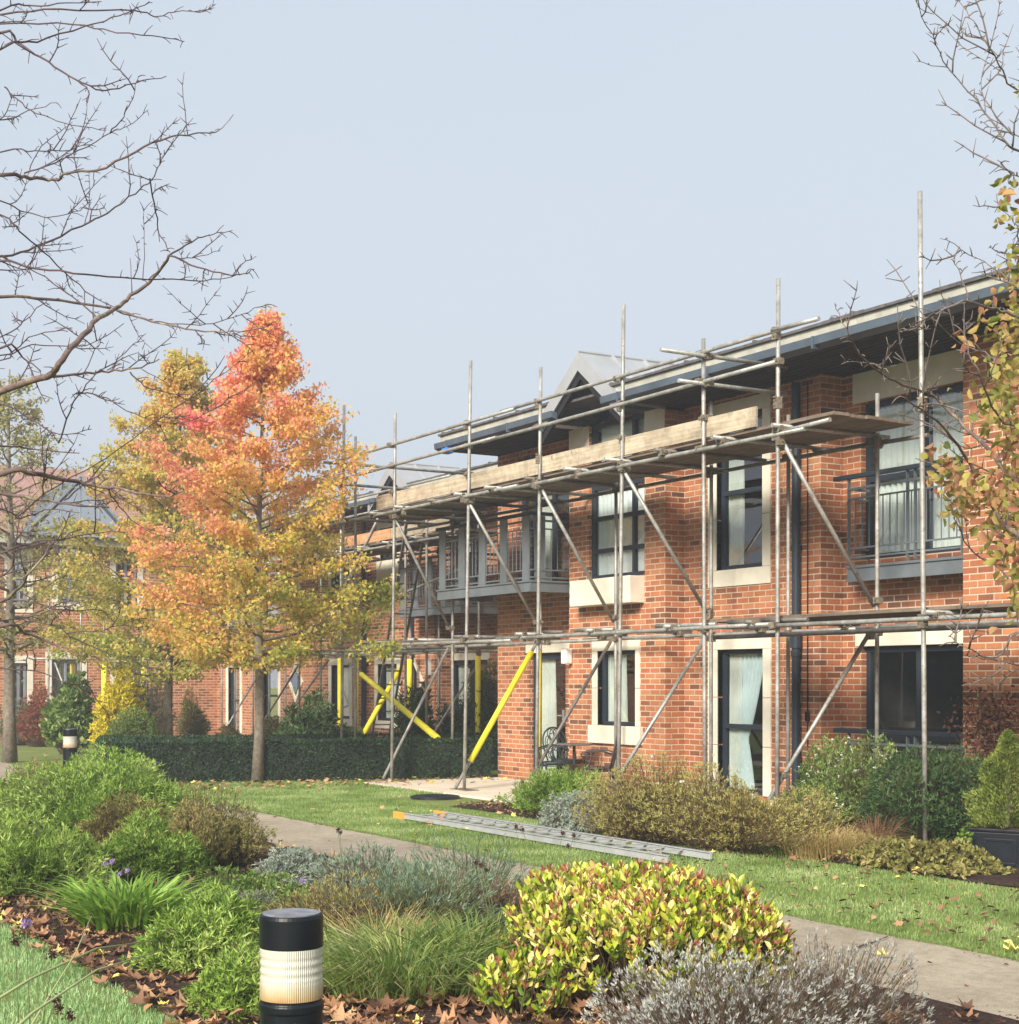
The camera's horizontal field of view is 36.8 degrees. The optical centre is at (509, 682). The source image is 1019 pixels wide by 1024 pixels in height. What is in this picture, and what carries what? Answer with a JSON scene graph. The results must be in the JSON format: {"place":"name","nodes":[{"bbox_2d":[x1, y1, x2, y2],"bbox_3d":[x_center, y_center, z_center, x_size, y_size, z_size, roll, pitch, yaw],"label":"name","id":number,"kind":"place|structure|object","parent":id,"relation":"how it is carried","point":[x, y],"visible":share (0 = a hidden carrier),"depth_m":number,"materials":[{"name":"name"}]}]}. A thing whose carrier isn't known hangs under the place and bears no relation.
{"place":"outdoors","nodes":[
{"label":"outdoors","id":0,"kind":"place"},
{"bbox_2d":[0,918,179,1023],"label":"lawn grass","id":1,"kind":"structure","parent":0,"point":[52,980],"depth_m":7.83,"materials":[{"name":"plant"}]},
{"bbox_2d":[7,931,88,1023],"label":"verbena","id":2,"kind":"object","parent":1,"relation":"on","point":[66,942],"visible":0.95,"depth_m":4.32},
{"bbox_2d":[0,465,217,743],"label":"brick building","id":3,"kind":"structure","parent":0,"point":[206,687],"depth_m":40.80,"materials":[{"name":"brick"}]},
{"bbox_2d":[4,548,32,612],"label":"window","id":4,"kind":"structure","parent":3,"relation":"in","point":[18,595],"depth_m":40.18,"materials":[{"name":"stone"}]},
{"bbox_2d":[15,655,32,712],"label":"window","id":5,"kind":"structure","parent":3,"relation":"in","point":[21,683],"depth_m":40.22,"materials":[{"name":"stone"}]},
{"bbox_2d":[46,652,86,701],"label":"window","id":6,"kind":"structure","parent":3,"relation":"in","point":[72,667],"depth_m":40.73,"materials":[{"name":"stone"}]},
{"bbox_2d":[52,545,87,609],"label":"window","id":7,"kind":"structure","parent":3,"relation":"in","point":[56,547],"depth_m":40.79,"materials":[{"name":"stone"}]},
{"bbox_2d":[110,553,141,617],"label":"window","id":8,"kind":"structure","parent":3,"relation":"in","point":[117,567],"depth_m":41.63,"materials":[{"name":"stone"}]},
{"bbox_2d":[208,901,557,1008],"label":"ornamental grass","id":9,"kind":"object","parent":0,"point":[382,968],"depth_m":7.51,"materials":[{"name":"plant"}]},
{"bbox_2d":[316,894,464,941],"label":"ornamental grass","id":10,"kind":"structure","parent":0,"point":[391,919],"depth_m":9.19,"materials":[{"name":"plant"}]},
{"bbox_2d":[365,777,612,802],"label":"patio","id":11,"kind":"structure","parent":0,"point":[489,789],"depth_m":23.05,"materials":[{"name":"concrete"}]},
{"bbox_2d":[532,728,570,774],"bbox_3d":[0.610,1.119,21.899,0.562,0.924,0.557,0,0,-1],"label":"garden chair","id":12,"kind":"object","parent":11,"relation":"on","point":[553,762],"visible":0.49,"depth_m":21.71,"materials":[{"name":"metal"}]},
{"bbox_2d":[542,726,584,774],"bbox_3d":[0.814,1.119,22.528,0.557,0.924,0.562,0,0,-41],"label":"garden chair","id":13,"kind":"object","parent":11,"relation":"on","point":[578,761],"visible":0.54,"depth_m":22.61,"materials":[{"name":"metal"}]},
{"bbox_2d":[0,762,1018,1019],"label":"path","id":14,"kind":"structure","parent":0,"point":[952,974],"depth_m":9.07,"materials":[{"name":"concrete"}]},
{"bbox_2d":[0,688,1018,1023],"bbox_3d":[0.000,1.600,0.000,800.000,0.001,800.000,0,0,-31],"label":"lawn","id":15,"kind":"structure","parent":0,"point":[28,752],"depth_m":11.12,"materials":[{"name":"plant"}]},
{"bbox_2d":[0,697,34,744],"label":"shrub","id":16,"kind":"object","parent":15,"relation":"on","point":[20,742],"visible":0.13,"depth_m":38.82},
{"bbox_2d":[16,681,53,746],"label":"maple shrub","id":17,"kind":"object","parent":15,"relation":"on","point":[31,717],"visible":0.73,"depth_m":37.78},
{"bbox_2d":[0,369,111,762],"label":"autumn tree","id":18,"kind":"object","parent":15,"relation":"on","point":[8,649],"visible":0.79,"depth_m":30.44,"materials":[{"name":"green plant"}]},
{"bbox_2d":[38,671,100,754],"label":"leafy shrub","id":19,"kind":"object","parent":15,"relation":"on","point":[71,708],"visible":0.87,"depth_m":33.76,"materials":[{"name":"plant"}]},
{"bbox_2d":[63,729,76,772],"bbox_3d":[-5.911,1.113,20.600,0.191,0.974,0.191,0,0,-31],"label":"lamp bollard","id":20,"kind":"object","parent":15,"relation":"on","point":[69,741],"visible":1,"depth_m":20.52,"materials":[{"name":"black plastic"}]},
{"bbox_2d":[0,916,177,1023],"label":"grass stem","id":21,"kind":"object","parent":15,"relation":"on","point":[39,1009],"visible":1,"depth_m":4.15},
{"bbox_2d":[87,660,146,749],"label":"golden shrub","id":22,"kind":"object","parent":15,"relation":"on","point":[118,699],"visible":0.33,"depth_m":28.81,"materials":[{"name":"plant"}]},
{"bbox_2d":[105,702,158,738],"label":"dome shrub","id":23,"kind":"object","parent":15,"relation":"on","point":[135,725],"visible":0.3,"depth_m":26.83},
{"bbox_2d":[0,0,279,713],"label":"bare tree","id":24,"kind":"object","parent":15,"relation":"on","point":[55,369],"visible":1,"depth_m":9.04,"materials":[{"name":"brown plant"}]},
{"bbox_2d":[128,658,179,734],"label":"olive shrub","id":25,"kind":"object","parent":15,"relation":"on","point":[150,706],"visible":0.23,"depth_m":32.92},
{"bbox_2d":[31,347,297,738],"bbox_3d":[-6.677,-2.486,29.915,5.256,8.173,4.656,0,0,-12],"label":"autumn tree","id":26,"kind":"object","parent":15,"relation":"on","point":[185,374],"visible":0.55,"depth_m":29.47,"materials":[{"name":"yellow plant"}]},
{"bbox_2d":[175,685,211,738],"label":"topiary","id":27,"kind":"object","parent":15,"relation":"on","point":[195,725],"visible":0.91,"depth_m":34.91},
{"bbox_2d":[101,304,409,782],"bbox_3d":[-3.912,-2.196,24.368,4.994,7.599,4.580,0,0,-31],"label":"autumn tree","id":28,"kind":"object","parent":15,"relation":"on","point":[274,357],"visible":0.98,"depth_m":23.88,"materials":[{"name":"orange plant"}]},
{"bbox_2d":[258,908,323,1023],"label":"lamp bollard","id":29,"kind":"object","parent":15,"relation":"on","point":[291,961],"visible":1,"depth_m":4.42,"materials":[{"name":"white plastic"}]},
{"bbox_2d":[94,731,497,783],"bbox_3d":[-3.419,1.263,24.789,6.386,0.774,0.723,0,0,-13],"label":"hedge","id":30,"kind":"object","parent":15,"relation":"on","point":[219,760],"visible":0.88,"depth_m":24.59,"materials":[{"name":"plant"}]},
{"bbox_2d":[272,686,343,737],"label":"rhododendron","id":31,"kind":"object","parent":15,"relation":"on","point":[309,719],"visible":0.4,"depth_m":29.70,"materials":[{"name":"plant"}]},
{"bbox_2d":[160,777,455,803],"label":"lawn grass","id":32,"kind":"structure","parent":15,"relation":"on","point":[335,787],"depth_m":22.32,"materials":[{"name":"plant"}]},
{"bbox_2d":[178,775,515,793],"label":"fallen leaves","id":33,"kind":"object","parent":15,"relation":"on","point":[303,782],"visible":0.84,"depth_m":23.68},
{"bbox_2d":[193,460,601,737],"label":"brick building","id":34,"kind":"structure","parent":15,"relation":"on","point":[379,571],"depth_m":33.77,"materials":[{"name":"red brick"}]},
{"bbox_2d":[226,663,241,732],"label":"window","id":35,"kind":"structure","parent":34,"relation":"in","point":[238,673],"depth_m":42.07,"materials":[{"name":"stone"}]},
{"bbox_2d":[264,662,280,727],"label":"window","id":36,"kind":"structure","parent":34,"relation":"in","point":[279,673],"depth_m":39.88,"materials":[{"name":"stone"}]},
{"bbox_2d":[289,661,302,702],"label":"window","id":37,"kind":"structure","parent":34,"relation":"in","point":[293,683],"depth_m":38.09,"materials":[{"name":"stone"}]},
{"bbox_2d":[328,658,352,726],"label":"window","id":38,"kind":"structure","parent":34,"relation":"in","point":[348,671],"depth_m":35.92,"materials":[{"name":"stone"}]},
{"bbox_2d":[328,532,352,617],"bbox_3d":[-3.894,-2.490,35.837,0.165,1.920,1.321,0,0,-31],"label":"window","id":39,"kind":"structure","parent":34,"relation":"in","point":[330,580],"depth_m":36.23,"materials":[{"name":"glass"}]},
{"bbox_2d":[374,657,399,728],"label":"window","id":40,"kind":"structure","parent":34,"relation":"in","point":[381,715],"depth_m":34.03,"materials":[{"name":"stone"}]},
{"bbox_2d":[376,520,399,580],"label":"window","id":41,"kind":"structure","parent":34,"relation":"in","point":[383,568],"depth_m":33.78,"materials":[{"name":"stone"}]},
{"bbox_2d":[454,660,486,715],"bbox_3d":[-0.741,0.550,31.481,0.112,2.000,1.599,0,0,-31],"label":"door","id":42,"kind":"structure","parent":34,"relation":"in","point":[460,664],"depth_m":31.95,"materials":[{"name":"grey glass"}]},
{"bbox_2d":[387,681,438,736],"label":"fern like shrub","id":43,"kind":"object","parent":15,"relation":"on","point":[399,719],"visible":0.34,"depth_m":29.39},
{"bbox_2d":[410,794,459,799],"bbox_3d":[-1.022,1.579,21.067,0.680,0.042,0.680,0,0,-31],"label":"drain cover","id":44,"kind":"object","parent":15,"relation":"on","point":[435,797],"visible":1,"depth_m":20.89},
{"bbox_2d":[433,697,472,733],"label":"shrub","id":45,"kind":"object","parent":15,"relation":"on","point":[445,726],"visible":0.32,"depth_m":30.06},
{"bbox_2d":[458,658,497,735],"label":"climbing plant","id":46,"kind":"object","parent":15,"relation":"on","point":[488,700],"visible":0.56,"depth_m":29.70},
{"bbox_2d":[393,810,712,862],"bbox_3d":[0.223,1.549,15.750,0.532,0.082,5.300,0,0,-31],"label":"extension ladder","id":47,"kind":"object","parent":15,"relation":"on","point":[634,851],"visible":0.97,"depth_m":15.19,"materials":[{"name":"metal"}]},
{"bbox_2d":[536,788,609,833],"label":"silver shrub","id":48,"kind":"object","parent":15,"relation":"on","point":[558,816],"visible":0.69,"depth_m":16.21,"materials":[{"name":"plant"}]},
{"bbox_2d":[580,737,616,793],"bbox_3d":[1.227,1.139,20.894,0.562,0.924,0.557,0,0,9],"label":"garden chair","id":49,"kind":"object","parent":15,"relation":"on","point":[612,762],"visible":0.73,"depth_m":20.72,"materials":[{"name":"metal"}]},
{"bbox_2d":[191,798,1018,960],"bbox_3d":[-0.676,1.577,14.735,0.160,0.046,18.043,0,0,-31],"label":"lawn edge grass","id":50,"kind":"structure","parent":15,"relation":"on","point":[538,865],"depth_m":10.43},
{"bbox_2d":[570,750,731,846],"bbox_3d":[1.516,1.131,15.170,1.559,0.969,1.832,0,0,-31],"label":"shrub","id":51,"kind":"object","parent":15,"relation":"on","point":[616,822],"visible":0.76,"depth_m":14.94,"materials":[{"name":"plant"}]},
{"bbox_2d":[310,804,1017,943],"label":"fallen leaves","id":52,"kind":"object","parent":15,"relation":"on","point":[897,922],"visible":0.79,"depth_m":13.05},
{"bbox_2d":[323,191,1018,841],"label":"scaffold","id":53,"kind":"object","parent":15,"relation":"on","point":[657,459],"visible":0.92,"depth_m":18.89,"materials":[{"name":"metal"}]},
{"bbox_2d":[434,265,1018,816],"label":"brick building","id":54,"kind":"structure","parent":15,"relation":"on","point":[816,377],"depth_m":19.65,"materials":[{"name":"brick"}]},
{"bbox_2d":[522,450,568,580],"bbox_3d":[0.722,-2.550,24.130,0.112,2.100,1.829,0,0,-31],"label":"window","id":55,"kind":"structure","parent":54,"relation":"in","point":[551,525],"depth_m":24.33,"materials":[{"name":"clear glass"}]},
{"bbox_2d":[534,653,560,771],"bbox_3d":[0.704,0.545,24.159,0.112,2.010,1.061,0,0,-31],"label":"door","id":56,"kind":"structure","parent":54,"relation":"in","point":[549,709],"depth_m":24.33,"materials":[{"name":"white glass"}]},
{"bbox_2d":[570,413,644,606],"bbox_3d":[1.441,-2.425,21.838,0.402,2.650,1.516,0,0,-31],"label":"window","id":57,"kind":"structure","parent":54,"relation":"in","point":[582,594],"depth_m":21.82,"materials":[{"name":"stone"}]},
{"bbox_2d":[588,640,642,745],"bbox_3d":[1.573,0.145,21.836,0.247,1.470,1.288,0,0,-31],"label":"window","id":58,"kind":"structure","parent":54,"relation":"in","point":[604,733],"depth_m":22.04,"materials":[{"name":"stone"}]},
{"bbox_2d":[708,637,770,796],"bbox_3d":[3.069,0.430,20.017,0.207,2.060,1.267,0,0,-31],"label":"window","id":59,"kind":"structure","parent":54,"relation":"in","point":[742,669],"depth_m":20.18,"materials":[{"name":"stone"}]},
{"bbox_2d":[708,393,770,587],"bbox_3d":[3.066,-2.475,20.023,0.207,2.430,1.260,0,0,-31],"label":"window","id":60,"kind":"structure","parent":54,"relation":"in","point":[738,573],"depth_m":20.18,"materials":[{"name":"stone"}]},
{"bbox_2d":[866,644,962,767],"bbox_3d":[4.850,0.515,17.791,0.073,1.890,1.910,0,0,-31],"label":"window","id":61,"kind":"structure","parent":54,"relation":"in","point":[870,651],"depth_m":18.09,"materials":[{"name":"black metal"}]},
{"bbox_2d":[866,383,962,558],"bbox_3d":[4.866,-2.430,17.806,0.115,1.900,1.919,0,0,-31],"label":"window","id":62,"kind":"structure","parent":54,"relation":"in","point":[903,453],"depth_m":18.08,"materials":[{"name":"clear glass"}]},
{"bbox_2d":[654,852,1018,942],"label":"fallen leaves","id":63,"kind":"object","parent":15,"relation":"on","point":[916,903],"visible":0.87,"depth_m":11.04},
{"bbox_2d":[0,779,1018,1023],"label":"flower bed soil","id":64,"kind":"structure","parent":0,"point":[937,1008],"depth_m":7.60,"materials":[{"name":"soil"}]},
{"bbox_2d":[1,754,65,801],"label":"perennial","id":65,"kind":"object","parent":64,"relation":"on","point":[33,762],"visible":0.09,"depth_m":20.28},
{"bbox_2d":[0,802,124,897],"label":"perennial","id":66,"kind":"object","parent":64,"relation":"on","point":[66,851],"visible":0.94,"depth_m":11.24,"materials":[{"name":"plant"}]},
{"bbox_2d":[0,740,217,834],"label":"flowering shrub","id":67,"kind":"object","parent":64,"relation":"on","point":[73,798],"visible":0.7,"depth_m":16.29,"materials":[{"name":"plant"}]},
{"bbox_2d":[71,788,176,847],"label":"shrub","id":68,"kind":"object","parent":64,"relation":"on","point":[104,823],"visible":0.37,"depth_m":13.78,"materials":[{"name":"plant"}]},
{"bbox_2d":[11,868,254,931],"bbox_3d":[-2.497,1.424,9.864,1.532,0.353,1.599,0,0,-31],"label":"strap leaved plant","id":69,"kind":"object","parent":64,"relation":"on","point":[103,907],"visible":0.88,"depth_m":9.68,"materials":[{"name":"plant"}]},
{"bbox_2d":[85,804,216,882],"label":"perennial","id":70,"kind":"object","parent":64,"relation":"on","point":[154,844],"visible":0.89,"depth_m":11.89,"materials":[{"name":"plant"}]},
{"bbox_2d":[118,877,266,975],"bbox_3d":[-1.706,1.362,8.517,0.965,0.511,0.923,0,0,22],"label":"perennial","id":71,"kind":"object","parent":64,"relation":"on","point":[206,926],"visible":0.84,"depth_m":8.28,"materials":[{"name":"plant"}]},
{"bbox_2d":[180,939,260,1022],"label":"perennial","id":72,"kind":"object","parent":64,"relation":"on","point":[221,985],"visible":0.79,"depth_m":7.17,"materials":[{"name":"plant"}]},
{"bbox_2d":[168,778,277,868],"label":"shrub","id":73,"kind":"object","parent":64,"relation":"on","point":[221,837],"visible":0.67,"depth_m":12.83,"materials":[{"name":"plant"}]},
{"bbox_2d":[171,887,280,918],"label":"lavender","id":74,"kind":"object","parent":64,"relation":"on","point":[257,896],"visible":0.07,"depth_m":10.18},
{"bbox_2d":[0,881,473,1023],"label":"fallen leaves","id":75,"kind":"object","parent":64,"relation":"on","point":[338,1014],"visible":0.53,"depth_m":8.38,"materials":[{"name":"plant"}]},
{"bbox_2d":[196,863,314,907],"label":"ground cover","id":76,"kind":"object","parent":64,"relation":"on","point":[268,882],"visible":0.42,"depth_m":10.71,"materials":[{"name":"plant"}]},
{"bbox_2d":[252,842,327,887],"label":"silver shrub","id":77,"kind":"object","parent":64,"relation":"on","point":[294,856],"visible":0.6,"depth_m":11.75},
{"bbox_2d":[254,866,427,934],"bbox_3d":[-1.182,1.390,9.670,1.206,0.427,1.344,0,0,16],"label":"lavender","id":78,"kind":"object","parent":64,"relation":"on","point":[311,902],"visible":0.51,"depth_m":9.67,"materials":[{"name":"plant"}]},
{"bbox_2d":[287,838,425,898],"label":"lavender","id":79,"kind":"object","parent":64,"relation":"on","point":[357,860],"visible":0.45,"depth_m":11.31,"materials":[{"name":"plant"}]},
{"bbox_2d":[320,849,507,931],"bbox_3d":[-0.563,1.349,9.836,1.197,0.509,1.720,0,0,-31],"label":"lavender","id":80,"kind":"object","parent":64,"relation":"on","point":[415,894],"visible":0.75,"depth_m":9.74,"materials":[{"name":"plant"}]},
{"bbox_2d":[336,823,576,935],"bbox_3d":[-0.268,1.143,9.053,0.848,0.747,1.665,0,0,-34],"label":"verbena","id":81,"kind":"object","parent":64,"relation":"on","point":[515,826],"visible":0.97,"depth_m":8.49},
{"bbox_2d":[396,831,533,909],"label":"lavender","id":82,"kind":"object","parent":64,"relation":"on","point":[504,874],"visible":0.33,"depth_m":10.63,"materials":[{"name":"plant"}]},
{"bbox_2d":[401,865,528,924],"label":"lavender","id":83,"kind":"object","parent":64,"relation":"on","point":[496,898],"visible":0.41,"depth_m":9.93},
{"bbox_2d":[0,840,1018,1023],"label":"bark chips","id":84,"kind":"object","parent":64,"relation":"on","point":[477,1013],"visible":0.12,"depth_m":7.73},
{"bbox_2d":[467,945,576,1021],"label":"yellow leaved shrub","id":85,"kind":"object","parent":64,"relation":"on","point":[501,982],"visible":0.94,"depth_m":7.05,"materials":[{"name":"plant"}]},
{"bbox_2d":[96,840,978,1023],"bbox_3d":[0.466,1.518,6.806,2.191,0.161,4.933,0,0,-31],"label":"fallen leaves","id":86,"kind":"object","parent":64,"relation":"on","point":[444,1016],"visible":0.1,"depth_m":7.12,"materials":[{"name":"plant"}]},
{"bbox_2d":[492,857,802,1017],"bbox_3d":[0.655,1.237,7.541,1.206,0.776,1.909,0,0,-31],"label":"yellow leaved shrub","id":87,"kind":"object","parent":64,"relation":"on","point":[593,920],"visible":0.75,"depth_m":7.16,"materials":[{"name":"plant"}]},
{"bbox_2d":[580,936,876,1023],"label":"lavender","id":88,"kind":"object","parent":64,"relation":"on","point":[679,1007],"visible":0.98,"depth_m":6.29,"materials":[{"name":"plant"}]},
{"bbox_2d":[718,926,934,1023],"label":"lavender","id":89,"kind":"object","parent":64,"relation":"on","point":[862,1001],"visible":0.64,"depth_m":6.71,"materials":[{"name":"plant"}]},
{"bbox_2d":[0,0,1018,687],"label":"sky","id":90,"kind":"structure","parent":0,"point":[422,190],"materials":[{"name":"blue"}]},
{"bbox_2d":[449,797,1018,886],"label":"flower bed soil","id":91,"kind":"structure","parent":0,"point":[1011,878],"depth_m":12.61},
{"bbox_2d":[495,763,612,816],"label":"perennial","id":92,"kind":"object","parent":91,"relation":"on","point":[544,785],"visible":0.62,"depth_m":18.17,"materials":[{"name":"plant"}]},
{"bbox_2d":[456,799,983,868],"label":"fallen leaves","id":93,"kind":"object","parent":91,"relation":"on","point":[497,806],"visible":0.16,"depth_m":18.98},
{"bbox_2d":[634,753,851,856],"bbox_3d":[2.314,1.142,14.482,2.027,0.924,1.598,0,0,41],"label":"shrub","id":94,"kind":"object","parent":91,"relation":"on","point":[719,825],"visible":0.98,"depth_m":14.25,"materials":[{"name":"plant"}]},
{"bbox_2d":[731,821,929,861],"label":"ornamental grass","id":95,"kind":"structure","parent":91,"relation":"on","point":[815,849],"depth_m":13.68,"materials":[{"name":"plant"}]},
{"bbox_2d":[766,730,901,828],"bbox_3d":[3.602,1.046,16.503,1.192,1.115,2.211,0,0,-31],"label":"flowering shrub","id":96,"kind":"object","parent":91,"relation":"on","point":[842,779],"visible":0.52,"depth_m":16.28,"materials":[{"name":"plant"}]},
{"bbox_2d":[846,812,907,840],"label":"fern","id":97,"kind":"object","parent":91,"relation":"on","point":[877,830],"visible":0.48,"depth_m":13.86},
{"bbox_2d":[826,831,1016,878],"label":"ground cover","id":98,"kind":"object","parent":91,"relation":"on","point":[900,855],"visible":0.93,"depth_m":12.76,"materials":[{"name":"plant"}]},
{"bbox_2d":[855,740,1018,842],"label":"shrub","id":99,"kind":"object","parent":91,"relation":"on","point":[897,792],"visible":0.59,"depth_m":14.79,"materials":[{"name":"plant"}]},
{"bbox_2d":[928,784,1005,843],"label":"shrub","id":100,"kind":"object","parent":91,"relation":"on","point":[954,835],"visible":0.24,"depth_m":14.54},
{"bbox_2d":[936,679,1018,806],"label":"climbing plant","id":101,"kind":"object","parent":91,"relation":"on","point":[983,744],"visible":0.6,"depth_m":16.04,"materials":[{"name":"plant"}]},
{"bbox_2d":[967,823,1018,867],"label":"planter","id":102,"kind":"object","parent":91,"relation":"on","point":[1001,844],"visible":0.62,"depth_m":12.96,"materials":[{"name":"metal"}]},
{"bbox_2d":[960,729,1018,828],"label":"dwarf conifer","id":103,"kind":"object","parent":102,"relation":"on","point":[1009,755],"visible":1,"depth_m":13.08,"materials":[{"name":"green plant"}]},
{"bbox_2d":[831,0,1018,695],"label":"autumn tree","id":104,"kind":"object","parent":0,"point":[1006,503],"visible":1,"depth_m":6.78,"materials":[{"name":"yellow plant"}]},
{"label":"flower bed soil","id":105,"kind":"structure","parent":0,"visible":0},
{"bbox_2d":[33,567,176,707],"bbox_3d":[-10.464,-0.720,39.844,3.810,4.560,0.174,0,0,-31],"label":"scaffold","id":106,"kind":"object","parent":105,"relation":"on","point":[103,678],"visible":0.14,"depth_m":39.75,"materials":[{"name":"grey metal"}]},
{"bbox_2d":[264,714,283,735],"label":"shrub","id":107,"kind":"object","parent":105,"relation":"on","point":[268,729],"visible":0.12,"depth_m":33.72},
{"bbox_2d":[190,474,497,738],"bbox_3d":[-4.554,-1.117,33.761,2.940,5.354,17.986,0,0,-31],"label":"scaffold","id":108,"kind":"object","parent":105,"relation":"on","point":[382,547],"visible":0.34,"depth_m":30.67,"materials":[{"name":"metal"}]},
{"bbox_2d":[371,520,424,736],"bbox_3d":[-2.261,-0.785,30.553,0.425,4.758,4.224,0,0,-16],"label":"ladder","id":109,"kind":"object","parent":105,"relation":"on","point":[409,614],"visible":0.44,"depth_m":30.11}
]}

